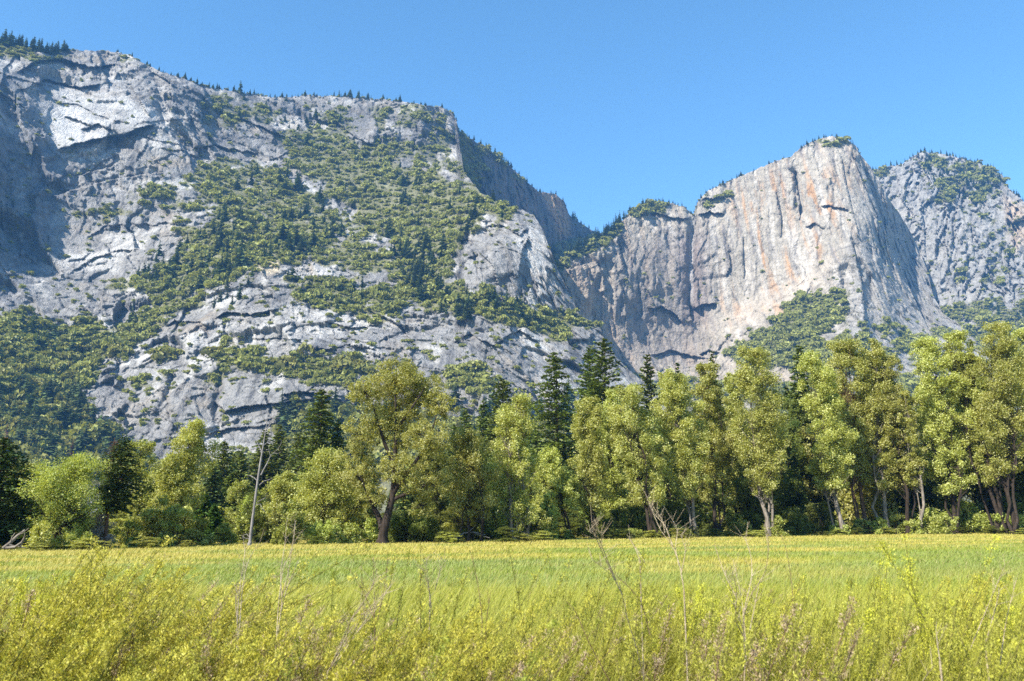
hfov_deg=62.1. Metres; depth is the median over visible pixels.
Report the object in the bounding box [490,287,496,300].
mountain conifer
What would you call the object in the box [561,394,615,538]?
cottonwood
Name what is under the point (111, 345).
mountain shrub
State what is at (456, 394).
mountain conifer
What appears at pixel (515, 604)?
weed
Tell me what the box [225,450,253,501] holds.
pine tree
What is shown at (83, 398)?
mountain conifer
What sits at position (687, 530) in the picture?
shrub
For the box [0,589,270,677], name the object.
weed
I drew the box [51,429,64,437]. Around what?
mountain shrub
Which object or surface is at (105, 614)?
weed
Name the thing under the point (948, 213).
hills
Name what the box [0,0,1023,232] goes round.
sky
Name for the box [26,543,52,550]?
shrub
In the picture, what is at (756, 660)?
weed
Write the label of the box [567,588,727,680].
weed
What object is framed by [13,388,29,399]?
mountain shrub
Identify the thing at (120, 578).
weed
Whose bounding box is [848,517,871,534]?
shrub
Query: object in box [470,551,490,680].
dry stalk
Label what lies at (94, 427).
mountain shrub
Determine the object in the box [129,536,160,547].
shrub
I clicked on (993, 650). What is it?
weed
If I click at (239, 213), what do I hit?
mountain conifer
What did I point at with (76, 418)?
mountain conifer
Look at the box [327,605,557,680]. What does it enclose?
weed
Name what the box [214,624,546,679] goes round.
weed
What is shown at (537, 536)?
shrub
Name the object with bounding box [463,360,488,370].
mountain shrub
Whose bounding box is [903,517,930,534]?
shrub
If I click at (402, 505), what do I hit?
pine tree
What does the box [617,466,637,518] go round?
shade tree
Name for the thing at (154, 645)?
weed
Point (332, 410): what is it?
mountain conifer
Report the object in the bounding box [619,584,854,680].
weed
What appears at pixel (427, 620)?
weed
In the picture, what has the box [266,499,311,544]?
shrub
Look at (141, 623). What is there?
weed
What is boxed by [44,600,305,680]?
weed
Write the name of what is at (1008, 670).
weed
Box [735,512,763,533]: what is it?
shrub
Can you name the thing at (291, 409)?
mountain conifer
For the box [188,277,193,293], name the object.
mountain conifer
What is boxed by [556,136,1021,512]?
hills
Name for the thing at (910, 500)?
pine tree
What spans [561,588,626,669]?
weed
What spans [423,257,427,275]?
mountain conifer
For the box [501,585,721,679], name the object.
weed
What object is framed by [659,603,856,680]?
weed
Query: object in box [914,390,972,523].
shade tree
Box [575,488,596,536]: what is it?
pine tree
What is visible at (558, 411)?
pine tree
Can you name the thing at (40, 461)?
mountain shrub
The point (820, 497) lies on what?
shade tree
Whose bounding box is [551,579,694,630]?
weed
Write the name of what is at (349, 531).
shrub
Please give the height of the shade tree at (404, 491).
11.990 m
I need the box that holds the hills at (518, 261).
[0,45,698,522]
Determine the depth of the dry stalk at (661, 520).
4.49 m
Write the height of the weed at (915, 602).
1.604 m
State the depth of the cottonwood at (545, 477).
92.30 m
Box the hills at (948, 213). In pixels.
[872,152,1023,357]
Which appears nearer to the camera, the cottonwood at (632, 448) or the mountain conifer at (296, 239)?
the cottonwood at (632, 448)
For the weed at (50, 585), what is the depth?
4.77 m
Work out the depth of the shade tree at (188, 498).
95.21 m
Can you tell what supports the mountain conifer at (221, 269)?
on the hills at (518, 261)
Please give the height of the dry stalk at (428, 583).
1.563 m
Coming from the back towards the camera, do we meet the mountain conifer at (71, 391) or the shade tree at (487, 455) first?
the mountain conifer at (71, 391)
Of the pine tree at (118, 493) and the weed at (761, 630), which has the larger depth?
the pine tree at (118, 493)
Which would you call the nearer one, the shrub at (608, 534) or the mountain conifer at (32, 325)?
the shrub at (608, 534)
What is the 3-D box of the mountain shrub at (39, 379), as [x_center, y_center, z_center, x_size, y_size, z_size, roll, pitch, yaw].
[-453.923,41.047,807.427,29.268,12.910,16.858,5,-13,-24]
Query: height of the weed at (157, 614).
1.312 m
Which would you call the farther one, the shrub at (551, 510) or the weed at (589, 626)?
the shrub at (551, 510)
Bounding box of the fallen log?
[2,528,28,549]
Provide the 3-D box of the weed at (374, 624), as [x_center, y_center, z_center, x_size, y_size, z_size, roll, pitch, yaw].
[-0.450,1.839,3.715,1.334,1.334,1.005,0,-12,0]
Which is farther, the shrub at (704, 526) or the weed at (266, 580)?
the shrub at (704, 526)
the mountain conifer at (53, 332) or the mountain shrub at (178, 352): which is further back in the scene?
the mountain conifer at (53, 332)
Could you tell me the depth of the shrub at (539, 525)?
84.19 m
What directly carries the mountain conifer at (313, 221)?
on the hills at (518, 261)
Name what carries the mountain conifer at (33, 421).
on the hills at (518, 261)
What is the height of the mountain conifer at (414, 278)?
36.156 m
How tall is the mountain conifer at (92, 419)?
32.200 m
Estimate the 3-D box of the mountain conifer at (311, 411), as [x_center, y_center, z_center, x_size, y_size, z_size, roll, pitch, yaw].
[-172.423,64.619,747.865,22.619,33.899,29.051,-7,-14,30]
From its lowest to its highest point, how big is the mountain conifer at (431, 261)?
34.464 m
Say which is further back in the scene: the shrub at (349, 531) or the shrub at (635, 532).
the shrub at (635, 532)
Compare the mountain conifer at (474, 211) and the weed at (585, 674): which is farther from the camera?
the mountain conifer at (474, 211)
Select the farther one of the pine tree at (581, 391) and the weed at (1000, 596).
the pine tree at (581, 391)
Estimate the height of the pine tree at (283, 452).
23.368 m
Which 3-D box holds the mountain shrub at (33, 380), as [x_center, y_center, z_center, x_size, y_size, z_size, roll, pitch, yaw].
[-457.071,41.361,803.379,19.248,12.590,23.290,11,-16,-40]
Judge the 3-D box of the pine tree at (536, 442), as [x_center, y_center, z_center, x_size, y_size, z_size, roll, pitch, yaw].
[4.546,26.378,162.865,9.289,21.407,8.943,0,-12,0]
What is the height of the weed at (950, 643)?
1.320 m
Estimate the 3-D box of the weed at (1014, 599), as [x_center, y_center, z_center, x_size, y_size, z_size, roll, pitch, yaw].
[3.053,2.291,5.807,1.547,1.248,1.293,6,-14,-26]
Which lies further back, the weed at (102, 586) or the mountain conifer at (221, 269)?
the mountain conifer at (221, 269)
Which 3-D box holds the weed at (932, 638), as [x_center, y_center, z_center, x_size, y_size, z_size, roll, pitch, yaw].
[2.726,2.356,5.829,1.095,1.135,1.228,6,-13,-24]
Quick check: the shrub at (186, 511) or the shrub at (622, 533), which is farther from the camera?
the shrub at (622, 533)
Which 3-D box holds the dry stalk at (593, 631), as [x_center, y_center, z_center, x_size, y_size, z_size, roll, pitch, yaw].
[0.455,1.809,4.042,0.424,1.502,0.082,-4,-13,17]
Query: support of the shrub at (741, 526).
on the ground at (437, 536)
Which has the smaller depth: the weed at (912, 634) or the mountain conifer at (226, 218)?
the weed at (912, 634)
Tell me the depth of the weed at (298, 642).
3.95 m
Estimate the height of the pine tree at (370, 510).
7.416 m
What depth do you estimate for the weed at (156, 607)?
5.29 m
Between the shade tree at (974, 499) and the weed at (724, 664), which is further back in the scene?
the shade tree at (974, 499)
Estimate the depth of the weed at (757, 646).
3.91 m
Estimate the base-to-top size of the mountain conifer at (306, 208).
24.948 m
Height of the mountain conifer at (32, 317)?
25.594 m
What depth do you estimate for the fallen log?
57.42 m
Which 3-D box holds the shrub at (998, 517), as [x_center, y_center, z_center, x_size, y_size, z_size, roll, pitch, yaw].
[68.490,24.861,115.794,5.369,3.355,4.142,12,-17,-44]
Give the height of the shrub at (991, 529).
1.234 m
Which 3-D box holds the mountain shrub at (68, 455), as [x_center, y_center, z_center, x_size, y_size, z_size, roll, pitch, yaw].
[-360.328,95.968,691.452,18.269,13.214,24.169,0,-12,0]
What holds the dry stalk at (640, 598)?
on the ground at (437, 536)
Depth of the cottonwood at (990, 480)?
116.94 m
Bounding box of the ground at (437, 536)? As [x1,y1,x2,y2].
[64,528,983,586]
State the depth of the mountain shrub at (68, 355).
866.86 m
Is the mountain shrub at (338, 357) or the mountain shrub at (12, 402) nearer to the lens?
the mountain shrub at (12, 402)
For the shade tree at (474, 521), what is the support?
on the ground at (437, 536)
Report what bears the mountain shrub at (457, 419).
on the hills at (518, 261)
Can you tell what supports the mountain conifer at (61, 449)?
on the hills at (518, 261)
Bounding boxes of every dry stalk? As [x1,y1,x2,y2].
[232,533,268,664]
[274,513,302,661]
[327,558,401,680]
[339,550,390,680]
[412,550,449,665]
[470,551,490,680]
[565,558,649,680]
[582,505,649,680]
[627,525,644,675]
[636,480,698,680]
[713,524,778,680]
[774,527,794,661]
[917,649,934,680]
[936,621,946,680]
[969,557,1021,679]
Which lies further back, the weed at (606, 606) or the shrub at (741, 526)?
the shrub at (741, 526)
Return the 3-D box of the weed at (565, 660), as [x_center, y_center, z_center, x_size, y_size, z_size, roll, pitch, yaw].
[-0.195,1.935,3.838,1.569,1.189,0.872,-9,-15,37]
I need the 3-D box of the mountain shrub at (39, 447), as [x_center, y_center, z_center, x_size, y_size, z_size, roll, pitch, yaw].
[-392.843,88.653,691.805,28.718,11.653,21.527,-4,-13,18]
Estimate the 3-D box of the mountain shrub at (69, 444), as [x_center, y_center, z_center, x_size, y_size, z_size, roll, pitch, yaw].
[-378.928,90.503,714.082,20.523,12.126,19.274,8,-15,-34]
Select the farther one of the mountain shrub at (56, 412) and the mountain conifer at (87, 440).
the mountain shrub at (56, 412)
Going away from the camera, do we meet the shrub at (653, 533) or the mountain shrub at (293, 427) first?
the shrub at (653, 533)
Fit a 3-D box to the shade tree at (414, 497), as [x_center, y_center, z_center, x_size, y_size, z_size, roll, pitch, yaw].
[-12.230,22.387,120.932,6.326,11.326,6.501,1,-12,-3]
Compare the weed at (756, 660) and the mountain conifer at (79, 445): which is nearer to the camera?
the weed at (756, 660)
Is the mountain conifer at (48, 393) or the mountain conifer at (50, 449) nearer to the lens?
the mountain conifer at (50, 449)
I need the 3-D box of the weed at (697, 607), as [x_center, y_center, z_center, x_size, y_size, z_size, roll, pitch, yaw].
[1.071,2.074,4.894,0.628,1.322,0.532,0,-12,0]
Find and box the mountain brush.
[0,43,1023,478]
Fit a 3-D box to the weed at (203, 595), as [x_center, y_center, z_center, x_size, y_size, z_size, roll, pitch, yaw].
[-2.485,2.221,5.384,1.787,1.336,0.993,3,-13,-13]
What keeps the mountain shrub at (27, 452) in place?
on the hills at (518, 261)
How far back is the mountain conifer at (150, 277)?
1031.36 m
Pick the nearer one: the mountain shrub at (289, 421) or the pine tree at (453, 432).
the pine tree at (453, 432)
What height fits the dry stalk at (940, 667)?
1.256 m
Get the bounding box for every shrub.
[0,340,17,347]
[0,345,14,356]
[0,367,17,375]
[0,382,13,389]
[0,394,14,402]
[0,397,23,406]
[0,403,11,410]
[0,416,21,427]
[0,425,25,431]
[0,430,31,436]
[1,367,14,374]
[3,381,19,390]
[5,356,32,364]
[5,432,18,440]
[7,351,34,357]
[7,362,33,372]
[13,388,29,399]
[13,440,21,445]
[15,443,40,454]
[15,518,64,550]
[16,404,31,411]
[18,405,39,413]
[19,458,50,467]
[20,378,36,385]
[21,398,49,405]
[21,449,33,454]
[22,442,44,452]
[23,423,47,430]
[24,440,47,452]
[25,377,45,383]
[25,454,40,460]
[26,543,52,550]
[32,381,59,390]
[34,348,55,358]
[34,416,62,428]
[36,542,64,550]
[41,403,58,410]
[41,453,53,461]
[46,409,67,418]
[49,359,72,368]
[50,361,70,371]
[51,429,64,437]
[53,392,66,400]
[53,441,74,447]
[54,369,78,376]
[54,444,70,454]
[54,451,79,460]
[56,350,83,360]
[56,400,74,405]
[58,403,76,411]
[60,521,93,549]
[61,435,86,443]
[62,537,109,549]
[66,413,89,421]
[67,423,92,436]
[72,401,97,412]
[75,344,94,352]
[75,365,93,371]
[79,419,96,427]
[79,515,114,545]
[82,445,94,451]
[89,424,102,434]
[91,443,109,452]
[92,419,124,431]
[93,438,112,446]
[94,424,116,433]
[103,346,134,357]
[105,344,121,350]
[109,518,137,544]
[111,516,144,547]
[126,537,161,547]
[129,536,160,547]
[131,489,177,543]
[145,461,157,470]
[146,348,175,360]
[153,502,195,546]
[157,345,184,355]
[173,540,191,547]
[184,515,217,545]
[193,454,208,466]
[200,346,222,355]
[208,504,233,532]
[214,522,238,544]
[228,508,269,539]
[233,513,255,542]
[252,522,275,542]
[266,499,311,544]
[267,514,298,539]
[268,423,288,432]
[273,355,297,368]
[273,436,298,447]
[280,418,302,428]
[282,355,302,364]
[284,423,308,432]
[293,408,308,417]
[296,342,315,353]
[296,416,305,426]
[299,535,325,544]
[301,519,341,543]
[317,413,341,421]
[322,359,357,371]
[328,402,349,408]
[329,520,363,543]
[333,368,350,375]
[334,353,356,367]
[337,404,356,414]
[339,357,365,369]
[339,363,357,368]
[342,428,357,439]
[343,418,358,428]
[348,412,362,418]
[353,364,375,374]
[354,357,375,364]
[355,413,374,425]
[355,515,378,542]
[361,404,381,411]
[362,512,397,524]
[369,442,391,454]
[388,511,429,542]
[392,509,431,540]
[398,447,418,456]
[414,517,444,541]
[415,417,437,428]
[421,411,443,418]
[433,425,451,433]
[434,531,465,542]
[435,506,480,540]
[435,531,463,542]
[441,513,465,534]
[452,416,470,422]
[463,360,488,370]
[484,508,500,539]
[488,525,509,539]
[490,527,523,542]
[513,534,533,541]
[520,509,553,540]
[528,531,556,539]
[539,492,560,539]
[546,508,581,536]
[556,527,570,538]
[560,530,580,538]
[568,510,588,535]
[580,529,599,538]
[594,530,616,539]
[596,515,621,537]
[598,508,638,530]
[609,503,657,536]
[610,529,632,539]
[614,528,633,537]
[617,527,642,538]
[639,495,708,536]
[639,530,661,537]
[642,531,658,537]
[665,523,691,537]
[668,528,696,539]
[672,529,694,538]
[695,506,722,534]
[697,518,730,535]
[703,528,723,537]
[707,501,745,532]
[720,531,737,535]
[731,519,754,535]
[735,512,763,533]
[744,530,762,536]
[757,530,773,536]
[760,514,789,536]
[779,505,815,535]
[803,498,837,534]
[816,531,828,535]
[828,529,847,534]
[829,520,855,534]
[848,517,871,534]
[849,527,862,534]
[865,517,893,534]
[879,528,896,534]
[882,507,916,522]
[889,513,905,534]
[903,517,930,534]
[916,506,954,533]
[924,511,958,534]
[944,497,994,532]
[955,527,972,533]
[968,512,993,531]
[982,527,1008,534]
[991,511,1023,532]
[1009,528,1023,533]
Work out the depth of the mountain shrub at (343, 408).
753.54 m
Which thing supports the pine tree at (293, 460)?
on the ground at (437, 536)
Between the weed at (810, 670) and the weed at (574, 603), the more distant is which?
the weed at (574, 603)
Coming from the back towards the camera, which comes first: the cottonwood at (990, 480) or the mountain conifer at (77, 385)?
the mountain conifer at (77, 385)
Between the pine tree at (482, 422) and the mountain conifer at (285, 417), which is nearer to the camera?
the pine tree at (482, 422)
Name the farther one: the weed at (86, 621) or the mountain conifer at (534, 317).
the mountain conifer at (534, 317)
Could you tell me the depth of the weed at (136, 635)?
5.01 m
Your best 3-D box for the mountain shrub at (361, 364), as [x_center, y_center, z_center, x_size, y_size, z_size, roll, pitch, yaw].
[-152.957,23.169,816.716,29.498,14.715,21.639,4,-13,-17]
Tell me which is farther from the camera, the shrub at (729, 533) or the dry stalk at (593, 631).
the shrub at (729, 533)
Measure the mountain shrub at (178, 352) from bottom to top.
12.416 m
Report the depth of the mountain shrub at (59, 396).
785.54 m
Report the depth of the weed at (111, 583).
8.92 m
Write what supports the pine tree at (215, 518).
on the ground at (437, 536)
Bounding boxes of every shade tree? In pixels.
[88,473,118,514]
[183,486,196,527]
[232,492,251,531]
[239,491,267,539]
[265,489,278,536]
[395,461,423,513]
[407,468,425,508]
[411,439,452,529]
[447,453,494,539]
[474,448,506,528]
[474,454,504,539]
[494,468,535,537]
[524,467,539,531]
[584,456,629,532]
[588,458,623,533]
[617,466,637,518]
[618,455,658,530]
[629,416,690,507]
[637,435,689,534]
[654,442,674,514]
[699,417,742,526]
[724,424,776,524]
[726,403,754,487]
[733,422,789,522]
[766,424,806,512]
[769,432,810,513]
[779,397,816,511]
[785,423,830,532]
[802,432,844,524]
[831,413,889,529]
[854,431,918,532]
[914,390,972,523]
[932,408,1011,526]
[950,384,1023,527]
[970,386,1023,513]
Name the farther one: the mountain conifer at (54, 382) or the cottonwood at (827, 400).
the mountain conifer at (54, 382)
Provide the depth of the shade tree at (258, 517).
86.66 m
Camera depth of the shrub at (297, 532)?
99.04 m
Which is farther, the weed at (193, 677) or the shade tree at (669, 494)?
the shade tree at (669, 494)
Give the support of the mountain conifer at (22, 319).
on the hills at (518, 261)
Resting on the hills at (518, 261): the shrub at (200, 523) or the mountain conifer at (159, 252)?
the mountain conifer at (159, 252)
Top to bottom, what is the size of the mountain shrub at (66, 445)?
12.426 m
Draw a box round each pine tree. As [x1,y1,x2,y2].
[0,437,51,548]
[85,437,143,545]
[99,480,116,543]
[179,492,212,542]
[197,466,231,526]
[203,503,223,542]
[205,441,238,504]
[219,473,239,532]
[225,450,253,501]
[243,430,282,502]
[265,425,292,485]
[269,435,307,522]
[288,389,343,536]
[325,419,353,536]
[351,437,380,521]
[364,471,378,539]
[385,490,394,534]
[392,464,400,515]
[394,466,410,519]
[409,471,424,519]
[438,493,449,532]
[439,424,465,508]
[455,408,474,467]
[475,399,493,457]
[481,377,524,489]
[522,465,536,538]
[525,352,578,521]
[526,423,545,498]
[565,458,577,520]
[567,347,603,469]
[569,455,582,532]
[575,338,625,487]
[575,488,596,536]
[638,354,659,435]
[675,363,689,428]
[681,413,707,530]
[695,463,711,519]
[707,349,733,515]
[777,386,791,510]
[783,345,836,532]
[786,441,807,512]
[831,442,859,528]
[859,414,882,520]
[888,397,926,519]
[888,446,928,516]
[910,400,948,515]
[921,444,949,509]
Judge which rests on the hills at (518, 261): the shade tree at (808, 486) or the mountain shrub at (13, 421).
the mountain shrub at (13, 421)
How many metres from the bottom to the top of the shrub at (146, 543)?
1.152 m
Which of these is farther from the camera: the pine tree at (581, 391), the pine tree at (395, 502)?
the pine tree at (581, 391)
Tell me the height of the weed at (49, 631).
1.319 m
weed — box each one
[0,536,386,680]
[0,540,248,680]
[0,566,184,612]
[0,569,143,659]
[0,573,90,680]
[0,578,224,680]
[0,578,253,652]
[0,578,270,661]
[0,580,165,673]
[0,580,312,675]
[0,581,155,671]
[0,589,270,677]
[0,590,112,680]
[0,594,132,680]
[0,595,285,680]
[0,600,203,680]
[0,613,176,680]
[0,618,322,680]
[2,564,185,624]
[2,596,227,680]
[2,629,340,680]
[5,564,179,618]
[7,574,211,677]
[10,536,318,680]
[11,564,191,618]
[11,571,171,678]
[12,604,197,678]
[15,584,278,680]
[17,592,170,669]
[18,576,220,669]
[19,573,291,680]
[23,562,186,598]
[23,571,212,615]
[27,569,132,667]
[29,565,152,612]
[30,584,202,634]
[32,619,225,680]
[33,572,198,620]
[33,589,293,663]
[35,570,132,650]
[36,607,338,680]
[38,568,176,597]
[41,619,319,680]
[42,617,375,680]
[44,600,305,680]
[46,579,264,680]
[47,561,151,600]
[47,563,217,631]
[50,611,256,680]
[51,596,195,651]
[58,612,352,680]
[58,614,402,680]
[68,579,310,680]
[75,573,423,680]
[76,625,332,680]
[100,572,354,676]
[100,614,421,680]
[110,575,277,669]
[110,605,371,680]
[127,615,564,680]
[127,633,347,680]
[135,632,336,680]
[144,601,382,680]
[146,608,335,680]
[190,599,419,680]
[201,630,343,680]
[202,661,425,680]
[208,623,335,679]
[212,618,397,680]
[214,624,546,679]
[224,641,538,680]
[231,614,505,680]
[233,625,550,680]
[234,607,571,680]
[247,597,551,680]
[291,611,443,680]
[313,625,625,680]
[318,632,582,680]
[321,592,594,680]
[322,613,524,680]
[324,550,478,673]
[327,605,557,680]
[329,616,498,680]
[340,602,554,680]
[346,607,528,680]
[348,632,459,680]
[352,635,662,680]
[360,652,546,680]
[362,628,553,680]
[371,541,662,680]
[376,601,575,680]
[377,626,561,680]
[383,623,555,677]
[399,611,563,680]
[436,632,563,680]
[441,613,545,680]
[444,621,610,680]
[449,612,560,678]
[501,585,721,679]
[503,600,730,680]
[525,599,800,680]
[527,578,660,633]
[538,581,733,678]
[549,581,667,621]
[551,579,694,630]
[551,581,654,654]
[551,589,706,639]
[554,595,811,680]
[557,572,635,630]
[559,589,681,665]
[561,583,744,678]
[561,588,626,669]
[566,607,663,672]
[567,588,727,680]
[568,590,681,672]
[568,611,679,669]
[569,579,712,680]
[570,632,812,680]
[571,584,662,627]
[573,591,672,651]
[579,580,728,673]
[579,602,651,648]
[580,586,725,680]
[585,569,918,680]
[595,591,725,680]
[601,588,699,666]
[613,619,781,680]
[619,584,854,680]
[622,577,834,680]
[627,577,807,680]
[635,572,846,680]
[637,639,727,680]
[638,582,744,680]
[644,602,918,680]
[646,613,742,680]
[656,631,769,680]
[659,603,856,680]
[660,597,787,679]
[668,597,881,680]
[677,590,833,680]
[680,591,822,674]
[685,635,772,680]
[689,596,842,680]
[690,595,863,680]
[693,579,795,680]
[705,590,777,624]
[709,607,862,680]
[710,571,871,680]
[713,587,759,609]
[725,575,909,680]
[738,574,819,624]
[738,586,789,616]
[752,596,1023,680]
[806,618,1023,679]
[807,604,1014,678]
[830,568,1023,680]
[839,561,956,680]
[845,600,954,680]
[855,533,1023,680]
[858,585,1023,680]
[858,594,1004,671]
[859,596,1023,680]
[861,589,968,675]
[863,591,975,680]
[866,580,1023,680]
[869,588,1008,679]
[875,573,1017,656]
[878,588,1023,680]
[882,601,1023,680]
[886,586,1023,677]
[900,593,1008,667]
[907,576,1023,668]
[908,594,1013,678]
[912,574,1007,640]
[913,577,1013,674]
[918,588,1021,679]
[918,612,1023,680]
[943,575,1023,677]
[950,619,1020,669]
[951,568,1023,678]
[951,601,1023,680]
[963,626,1023,680]
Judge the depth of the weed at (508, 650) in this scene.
3.64 m
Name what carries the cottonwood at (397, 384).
on the ground at (437, 536)
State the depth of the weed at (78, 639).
4.20 m
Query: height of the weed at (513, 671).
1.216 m
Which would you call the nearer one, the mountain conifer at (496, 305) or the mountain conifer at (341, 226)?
the mountain conifer at (496, 305)
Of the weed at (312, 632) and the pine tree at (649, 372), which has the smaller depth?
the weed at (312, 632)
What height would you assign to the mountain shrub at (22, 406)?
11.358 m
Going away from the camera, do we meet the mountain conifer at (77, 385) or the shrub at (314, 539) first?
the shrub at (314, 539)
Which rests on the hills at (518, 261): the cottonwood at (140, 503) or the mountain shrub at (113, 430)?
the mountain shrub at (113, 430)
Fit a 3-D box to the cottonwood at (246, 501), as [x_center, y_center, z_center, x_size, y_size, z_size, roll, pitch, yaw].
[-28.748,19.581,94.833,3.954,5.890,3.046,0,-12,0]
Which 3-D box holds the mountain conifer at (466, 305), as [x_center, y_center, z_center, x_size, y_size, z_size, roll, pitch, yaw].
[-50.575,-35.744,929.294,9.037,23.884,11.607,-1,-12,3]
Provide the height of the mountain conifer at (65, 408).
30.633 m
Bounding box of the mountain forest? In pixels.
[0,33,1023,413]
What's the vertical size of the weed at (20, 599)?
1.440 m
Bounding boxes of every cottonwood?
[2,458,53,541]
[8,444,116,538]
[105,436,160,534]
[141,416,222,541]
[221,477,260,528]
[237,491,266,537]
[258,469,305,540]
[286,443,357,529]
[327,481,377,538]
[334,355,461,543]
[440,425,508,541]
[483,388,545,540]
[525,463,558,533]
[534,445,582,538]
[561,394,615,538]
[593,380,672,537]
[597,388,631,528]
[648,368,717,536]
[685,358,741,535]
[714,367,752,513]
[724,343,792,535]
[788,346,859,533]
[822,336,883,533]
[853,338,904,529]
[874,352,922,532]
[891,388,931,528]
[906,333,979,533]
[936,327,1002,532]
[957,352,1007,532]
[962,317,1023,534]
[1007,323,1023,474]
[1012,389,1023,477]
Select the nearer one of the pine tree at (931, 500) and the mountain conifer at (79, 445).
the pine tree at (931, 500)
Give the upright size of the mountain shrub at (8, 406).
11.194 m
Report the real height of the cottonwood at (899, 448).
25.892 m
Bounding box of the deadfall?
[456,526,488,537]
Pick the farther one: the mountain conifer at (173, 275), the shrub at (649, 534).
the mountain conifer at (173, 275)
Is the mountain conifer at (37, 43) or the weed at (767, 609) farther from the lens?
the mountain conifer at (37, 43)
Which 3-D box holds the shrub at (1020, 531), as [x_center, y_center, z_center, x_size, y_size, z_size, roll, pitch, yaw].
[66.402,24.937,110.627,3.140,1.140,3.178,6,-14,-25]
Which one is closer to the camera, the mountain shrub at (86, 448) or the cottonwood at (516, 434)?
the cottonwood at (516, 434)
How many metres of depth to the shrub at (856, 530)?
110.22 m
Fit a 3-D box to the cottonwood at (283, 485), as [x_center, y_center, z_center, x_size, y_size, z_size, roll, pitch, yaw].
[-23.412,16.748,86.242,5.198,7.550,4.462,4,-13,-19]
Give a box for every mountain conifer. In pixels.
[0,29,10,45]
[0,341,4,362]
[0,398,5,411]
[2,396,19,425]
[5,31,16,46]
[9,342,16,355]
[10,367,27,391]
[12,383,21,400]
[13,421,27,443]
[15,408,22,434]
[17,348,28,371]
[19,309,26,324]
[19,389,41,416]
[22,378,30,397]
[25,422,32,446]
[26,376,34,393]
[27,399,39,420]
[27,406,37,432]
[28,309,35,328]
[29,37,36,49]
[29,315,35,332]
[30,315,38,333]
[33,334,40,349]
[34,39,40,49]
[34,420,41,434]
[37,376,47,400]
[38,39,42,51]
[40,380,54,403]
[41,328,49,349]
[41,422,46,437]
[43,425,63,457]
[45,378,56,397]
[45,423,51,445]
[47,442,61,466]
[48,42,54,55]
[50,319,58,337]
[50,406,56,419]
[52,372,58,391]
[54,399,67,427]
[56,41,60,53]
[56,395,72,427]
[56,437,66,463]
[59,446,65,462]
[62,379,68,400]
[65,406,76,429]
[66,331,77,351]
[67,441,74,464]
[68,382,75,397]
[69,378,74,399]
[72,381,87,413]
[72,404,78,422]
[74,371,81,393]
[74,429,84,452]
[75,419,93,450]
[79,336,89,351]
[79,381,86,410]
[85,396,96,425]
[90,417,113,451]
[97,408,104,420]
[100,437,109,461]
[111,422,122,445]
[126,306,134,322]
[147,263,155,280]
[156,239,162,255]
[164,266,178,288]
[165,249,179,272]
[168,251,182,272]
[175,238,180,250]
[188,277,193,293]
[194,268,203,288]
[204,247,211,266]
[208,217,216,237]
[212,232,219,252]
[213,255,225,274]
[216,217,224,237]
[216,286,222,301]
[217,229,222,250]
[222,205,229,220]
[222,232,230,252]
[223,251,230,269]
[226,256,231,275]
[233,202,243,221]
[233,244,245,266]
[234,230,239,243]
[236,233,247,253]
[248,171,253,184]
[262,216,269,234]
[267,246,273,258]
[274,406,291,439]
[275,390,286,421]
[277,220,287,239]
[278,180,289,192]
[281,207,287,219]
[283,233,294,249]
[284,163,289,177]
[287,390,297,418]
[288,264,296,280]
[292,225,300,243]
[293,173,304,191]
[294,236,307,254]
[300,395,320,428]
[302,201,309,214]
[305,230,319,248]
[310,213,315,228]
[315,184,324,201]
[328,215,335,231]
[329,224,334,237]
[330,387,338,414]
[330,388,341,411]
[330,406,337,436]
[337,220,344,235]
[384,218,393,237]
[397,235,401,251]
[399,241,406,258]
[402,189,407,201]
[404,240,411,263]
[411,237,420,254]
[411,261,418,286]
[415,269,422,294]
[416,213,420,225]
[416,255,420,273]
[417,266,424,283]
[417,285,425,299]
[419,232,430,249]
[421,258,425,274]
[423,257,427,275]
[427,249,435,271]
[431,272,445,296]
[434,273,439,284]
[436,230,447,255]
[438,298,444,312]
[447,382,463,408]
[454,294,463,307]
[462,300,469,316]
[463,217,470,231]
[464,294,471,309]
[468,304,473,319]
[471,204,478,216]
[471,410,477,430]
[488,385,500,405]
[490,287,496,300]
[492,293,501,311]
[504,289,509,306]
[532,311,539,325]
[560,387,571,411]
[563,373,575,403]
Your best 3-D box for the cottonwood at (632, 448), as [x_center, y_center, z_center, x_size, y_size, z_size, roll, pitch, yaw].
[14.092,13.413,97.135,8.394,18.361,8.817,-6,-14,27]
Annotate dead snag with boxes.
[241,409,281,545]
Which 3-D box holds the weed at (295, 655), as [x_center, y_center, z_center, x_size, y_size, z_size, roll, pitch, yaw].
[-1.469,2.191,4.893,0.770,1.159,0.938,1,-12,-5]
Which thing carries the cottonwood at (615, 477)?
on the ground at (437, 536)
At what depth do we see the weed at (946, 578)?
6.95 m
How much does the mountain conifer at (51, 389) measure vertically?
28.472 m
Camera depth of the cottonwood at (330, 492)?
83.70 m
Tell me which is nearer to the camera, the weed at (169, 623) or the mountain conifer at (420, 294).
the weed at (169, 623)
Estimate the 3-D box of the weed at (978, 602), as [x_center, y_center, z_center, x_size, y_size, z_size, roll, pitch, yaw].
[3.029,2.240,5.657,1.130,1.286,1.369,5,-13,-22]
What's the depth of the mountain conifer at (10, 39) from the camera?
1305.87 m
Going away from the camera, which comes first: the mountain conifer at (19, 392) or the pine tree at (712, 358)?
the pine tree at (712, 358)
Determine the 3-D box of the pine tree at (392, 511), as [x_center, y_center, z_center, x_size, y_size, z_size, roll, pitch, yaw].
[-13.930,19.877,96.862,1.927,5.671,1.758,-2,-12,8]
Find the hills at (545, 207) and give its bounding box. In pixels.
[456,122,602,259]

